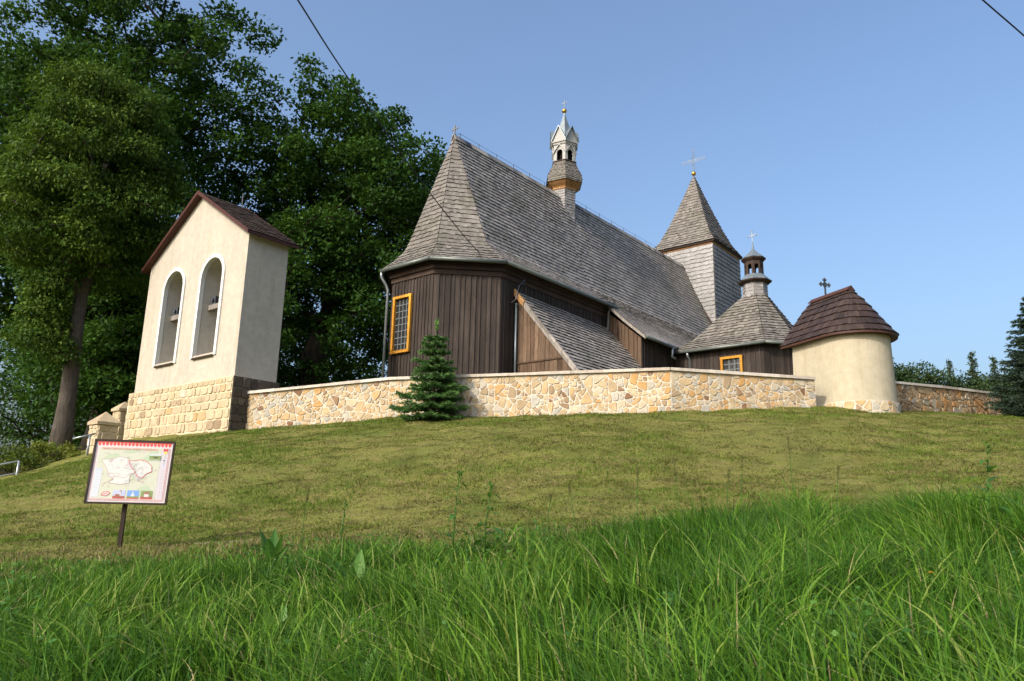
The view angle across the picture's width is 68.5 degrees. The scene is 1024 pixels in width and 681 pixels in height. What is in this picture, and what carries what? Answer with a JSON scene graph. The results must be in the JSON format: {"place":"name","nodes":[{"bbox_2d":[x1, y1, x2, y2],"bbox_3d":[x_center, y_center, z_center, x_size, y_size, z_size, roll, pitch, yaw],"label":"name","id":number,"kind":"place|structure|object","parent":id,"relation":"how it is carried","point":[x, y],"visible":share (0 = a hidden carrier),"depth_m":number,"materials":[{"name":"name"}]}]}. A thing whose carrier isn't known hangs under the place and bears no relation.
{"place":"outdoors","nodes":[
{"label":"outdoors","id":0,"kind":"place"},
{"bbox_2d":[0,405,1023,680],"bbox_3d":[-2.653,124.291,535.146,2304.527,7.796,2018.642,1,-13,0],"label":"ground","id":1,"kind":"structure","parent":0,"point":[364,452],"depth_m":13.76,"materials":[{"name":"green plant"}]},
{"bbox_2d":[0,452,21,474],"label":"shrub","id":2,"kind":"object","parent":1,"relation":"on","point":[7,466],"visible":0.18,"depth_m":23.72,"materials":[{"name":"green plant"}]},
{"bbox_2d":[0,443,57,474],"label":"shrub","id":3,"kind":"object","parent":1,"relation":"on","point":[21,455],"visible":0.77,"depth_m":22.91,"materials":[{"name":"green plant"}]},
{"bbox_2d":[0,0,87,347],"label":"oak tree","id":4,"kind":"object","parent":1,"relation":"on","point":[7,292],"visible":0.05,"depth_m":42.20,"materials":[{"name":"green plant"}]},
{"bbox_2d":[0,303,99,458],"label":"oak tree","id":5,"kind":"object","parent":1,"relation":"on","point":[80,427],"visible":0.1,"depth_m":53.98,"materials":[{"name":"green plant"}]},
{"bbox_2d":[23,439,84,463],"bbox_3d":[-14.859,3.645,24.419,1.865,0.834,1.835,6,-14,-21],"label":"shrub","id":6,"kind":"object","parent":1,"relation":"on","point":[46,449],"visible":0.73,"depth_m":24.26,"materials":[{"name":"green plant"}]},
{"bbox_2d":[0,56,195,455],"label":"linden tree","id":7,"kind":"object","parent":1,"relation":"on","point":[128,201],"visible":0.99,"depth_m":27.99,"materials":[{"name":"green plant"}]},
{"bbox_2d":[86,412,121,452],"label":"gate pillar","id":8,"kind":"structure","parent":1,"relation":"on","point":[105,425],"depth_m":23.70,"materials":[{"name":"stone"}]},
{"bbox_2d":[111,402,127,439],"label":"gate pillar","id":9,"kind":"structure","parent":1,"relation":"on","point":[119,412],"depth_m":26.88,"materials":[{"name":"stone"}]},
{"bbox_2d":[83,439,175,547],"bbox_3d":[-4.997,2.096,9.761,0.994,1.608,0.139,4,-13,-10],"label":"information board","id":10,"kind":"object","parent":1,"relation":"on","point":[125,473],"visible":0.99,"depth_m":9.83,"materials":[{"name":"white plastic"}]},
{"bbox_2d":[0,0,294,450],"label":"oak tree","id":11,"kind":"object","parent":1,"relation":"on","point":[112,339],"visible":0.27,"depth_m":39.32,"materials":[{"name":"green plant"}]},
{"bbox_2d":[123,190,299,439],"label":"bell wall","id":12,"kind":"structure","parent":1,"relation":"on","point":[214,268],"depth_m":24.72,"materials":[{"name":"beige paint"}]},
{"bbox_2d":[78,292,369,407],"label":"oak tree","id":13,"kind":"object","parent":1,"relation":"on","point":[285,362],"visible":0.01,"depth_m":51.30,"materials":[{"name":"green plant"}]},
{"bbox_2d":[244,605,294,642],"bbox_3d":[-1.234,1.492,3.928,0.235,0.202,0.266,-5,-15,26],"label":"dock plant","id":14,"kind":"object","parent":1,"relation":"on","point":[265,615],"visible":0.38,"depth_m":3.89,"materials":[{"name":"green plant"}]},
{"bbox_2d":[258,528,286,565],"bbox_3d":[-1.982,1.724,6.284,0.242,0.296,0.282,-10,-17,41],"label":"dock plant","id":15,"kind":"object","parent":1,"relation":"on","point":[273,543],"visible":0.73,"depth_m":6.23,"materials":[{"name":"green plant"}]},
{"bbox_2d":[299,486,310,558],"bbox_3d":[-1.763,1.556,6.408,0.048,0.648,0.037,1,-13,0],"label":"grass stalk","id":16,"kind":"object","parent":1,"relation":"on","point":[308,489],"depth_m":6.43,"materials":[{"name":"green plant"}]},
{"bbox_2d":[200,51,447,387],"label":"oak tree","id":17,"kind":"object","parent":1,"relation":"on","point":[328,223],"visible":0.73,"depth_m":41.99,"materials":[{"name":"green plant"}]},
{"bbox_2d":[334,499,347,548],"bbox_3d":[-1.367,1.553,6.103,0.180,0.524,0.156,1,-13,0],"label":"tall weed","id":18,"kind":"object","parent":1,"relation":"on","point":[341,533],"visible":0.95,"depth_m":6.12,"materials":[{"name":"green plant"}]},
{"bbox_2d":[318,647,385,680],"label":"dock plant","id":19,"kind":"object","parent":1,"relation":"on","point":[364,667],"visible":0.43,"depth_m":3.09,"materials":[{"name":"green plant"}]},
{"bbox_2d":[326,549,385,594],"bbox_3d":[-1.091,1.609,5.160,0.321,0.322,0.381,10,-16,-34],"label":"dock plant","id":20,"kind":"object","parent":1,"relation":"on","point":[360,563],"visible":0.26,"depth_m":5.28,"materials":[{"name":"green plant"}]},
{"bbox_2d":[386,318,470,420],"bbox_3d":[-2.271,0.817,21.168,2.397,3.084,2.335,1,-13,0],"label":"young spruce","id":21,"kind":"object","parent":1,"relation":"on","point":[441,371],"visible":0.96,"depth_m":20.89,"materials":[{"name":"green plant"}]},
{"bbox_2d":[435,469,476,563],"bbox_3d":[-0.454,1.405,5.864,0.302,0.800,0.291,10,-16,-33],"label":"tall weed","id":22,"kind":"object","parent":1,"relation":"on","point":[453,517],"visible":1,"depth_m":5.84,"materials":[{"name":"green plant"}]},
{"bbox_2d":[469,480,505,563],"bbox_3d":[-0.198,1.456,5.912,0.369,0.714,0.336,-4,-14,20],"label":"tall weed","id":23,"kind":"object","parent":1,"relation":"on","point":[489,494],"visible":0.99,"depth_m":5.94,"materials":[{"name":"green plant"}]},
{"bbox_2d":[0,468,1023,680],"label":"tall grass","id":24,"kind":"structure","parent":1,"relation":"on","point":[757,569],"depth_m":3.98,"materials":[{"name":"green plant"}]},
{"bbox_2d":[245,367,815,428],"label":"stone wall","id":25,"kind":"structure","parent":1,"relation":"on","point":[633,390],"depth_m":20.95,"materials":[{"name":"beige stone"}]},
{"bbox_2d":[547,491,552,542],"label":"grass stalk","id":26,"kind":"object","parent":1,"relation":"on","point":[550,497],"depth_m":6.75,"materials":[{"name":"green plant"}]},
{"bbox_2d":[568,482,574,529],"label":"grass stalk","id":27,"kind":"object","parent":1,"relation":"on","point":[571,500],"depth_m":7.05,"materials":[{"name":"green plant"}]},
{"bbox_2d":[380,100,792,377],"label":"wooden church","id":28,"kind":"structure","parent":1,"relation":"on","point":[590,291],"depth_m":30.86,"materials":[{"name":"wood"}]},
{"bbox_2d":[390,293,412,354],"bbox_3d":[-4.012,-0.597,27.357,0.980,2.160,0.133,-9,-17,38],"label":"window","id":29,"kind":"structure","parent":28,"relation":"in","point":[410,295],"depth_m":27.28,"materials":[{"name":"orange paint"}]},
{"bbox_2d":[395,297,408,350],"bbox_3d":[-3.982,-0.588,27.392,0.780,1.980,0.010,-9,-17,38],"label":"window pane","id":30,"kind":"structure","parent":28,"relation":"in","point":[408,297],"depth_m":27.43,"materials":[{"name":"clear glass"}]},
{"bbox_2d":[297,0,521,279],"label":"overhead cable","id":31,"kind":"object","parent":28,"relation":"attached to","point":[375,116],"visible":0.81,"depth_m":19.00,"materials":[{"name":"black rubber"}]},
{"bbox_2d":[723,358,739,371],"bbox_3d":[9.178,1.204,31.321,0.770,0.920,0.010,-9,-17,38],"label":"window pane","id":32,"kind":"structure","parent":28,"relation":"in","point":[738,359],"depth_m":31.36,"materials":[{"name":"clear glass"}]},
{"bbox_2d":[720,355,743,371],"bbox_3d":[9.148,1.195,31.286,0.970,1.100,0.133,-9,-17,38],"label":"window","id":33,"kind":"structure","parent":28,"relation":"in","point":[736,356],"depth_m":31.29,"materials":[{"name":"orange paint"}]},
{"bbox_2d":[636,465,638,530],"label":"grass stalk","id":34,"kind":"object","parent":1,"relation":"on","point":[637,477],"depth_m":6.48,"materials":[{"name":"green plant"}]},
{"bbox_2d":[673,456,678,513],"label":"grass stalk","id":35,"kind":"object","parent":1,"relation":"on","point":[676,480],"depth_m":6.91,"materials":[{"name":"green plant"}]},
{"bbox_2d":[726,468,729,509],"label":"grass stalk","id":36,"kind":"object","parent":1,"relation":"on","point":[728,477],"depth_m":6.80,"materials":[{"name":"green plant"}]},
{"bbox_2d":[740,453,743,507],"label":"grass stalk","id":37,"kind":"object","parent":1,"relation":"on","point":[741,467],"depth_m":7.01,"materials":[{"name":"green plant"}]},
{"bbox_2d":[787,436,794,514],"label":"grass stalk","id":38,"kind":"object","parent":1,"relation":"on","point":[788,441],"depth_m":6.93,"materials":[{"name":"green plant"}]},
{"bbox_2d":[836,465,838,508],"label":"grass stalk","id":39,"kind":"object","parent":1,"relation":"on","point":[837,481],"depth_m":6.71,"materials":[{"name":"green plant"}]},
{"bbox_2d":[780,278,900,412],"bbox_3d":[9.803,0.426,21.975,2.398,5.142,2.925,6,-14,-19],"label":"wayside shrine","id":40,"kind":"object","parent":1,"relation":"on","point":[839,341],"visible":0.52,"depth_m":21.08,"materials":[{"name":"beige paint"}]},
{"bbox_2d":[893,357,923,382],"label":"bushy tree","id":41,"kind":"object","parent":1,"relation":"on","point":[898,376],"visible":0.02,"depth_m":61.16,"materials":[{"name":"green plant"}]},
{"bbox_2d":[928,571,936,626],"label":"yellow flower","id":42,"kind":"object","parent":1,"relation":"on","point":[932,589],"visible":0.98,"depth_m":3.39,"materials":[{"name":"green plant"}]},
{"bbox_2d":[895,361,973,387],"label":"bushy tree","id":43,"kind":"object","parent":1,"relation":"on","point":[931,378],"visible":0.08,"depth_m":60.23,"materials":[{"name":"green plant"}]},
{"bbox_2d":[895,381,1002,415],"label":"stone wall","id":44,"kind":"structure","parent":1,"relation":"on","point":[923,397],"depth_m":25.23,"materials":[{"name":"beige stone"}]},
{"bbox_2d":[944,359,958,385],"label":"young larch","id":45,"kind":"object","parent":1,"relation":"on","point":[949,364],"visible":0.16,"depth_m":61.12,"materials":[{"name":"green plant"}]},
{"bbox_2d":[965,351,980,386],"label":"young larch","id":46,"kind":"object","parent":1,"relation":"on","point":[971,361],"visible":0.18,"depth_m":61.25,"materials":[{"name":"green plant"}]},
{"bbox_2d":[951,368,1010,415],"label":"bushy tree","id":47,"kind":"object","parent":1,"relation":"on","point":[978,383],"visible":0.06,"depth_m":57.81,"materials":[{"name":"green plant"}]},
{"bbox_2d":[955,440,1023,529],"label":"tall weed","id":48,"kind":"object","parent":1,"relation":"on","point":[989,469],"visible":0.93,"depth_m":5.51,"materials":[{"name":"green plant"}]},
{"bbox_2d":[989,356,999,384],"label":"young larch","id":49,"kind":"object","parent":1,"relation":"on","point":[993,368],"visible":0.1,"depth_m":61.21,"materials":[{"name":"green plant"}]},
{"bbox_2d":[982,365,1019,385],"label":"bushy tree","id":50,"kind":"object","parent":1,"relation":"on","point":[1003,371],"visible":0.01,"depth_m":62.61,"materials":[{"name":"green plant"}]},
{"bbox_2d":[983,296,1023,416],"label":"spruce tree","id":51,"kind":"object","parent":1,"relation":"on","point":[1016,400],"visible":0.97,"depth_m":24.80,"materials":[{"name":"green plant"}]},
{"bbox_2d":[992,372,1017,415],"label":"bushy tree","id":52,"kind":"object","parent":1,"relation":"on","point":[1005,384],"visible":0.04,"depth_m":57.44,"materials":[{"name":"green plant"}]},
{"bbox_2d":[0,0,1023,459],"label":"sky","id":53,"kind":"structure","parent":0,"point":[875,147],"materials":[{"name":"blue"}]},
{"bbox_2d":[982,0,1023,35],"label":"overhead cable","id":54,"kind":"object","parent":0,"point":[1005,19],"visible":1,"depth_m":16.61,"materials":[{"name":"black rubber"}]},
{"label":"garden steps","id":55,"kind":"object","parent":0,"visible":0},
{"bbox_2d":[0,460,19,476],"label":"handrail","id":56,"kind":"object","parent":55,"relation":"on","point":[18,466],"visible":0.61,"depth_m":21.66,"materials":[{"name":"silver metal"}]},
{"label":"garden steps","id":57,"kind":"object","parent":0,"visible":0},
{"bbox_2d":[73,433,95,455],"bbox_3d":[-12.872,3.182,22.555,0.601,0.876,0.066,9,-15,-29],"label":"handrail","id":58,"kind":"object","parent":57,"relation":"on","point":[88,444],"visible":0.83,"depth_m":22.61,"materials":[{"name":"silver metal"}]}
]}

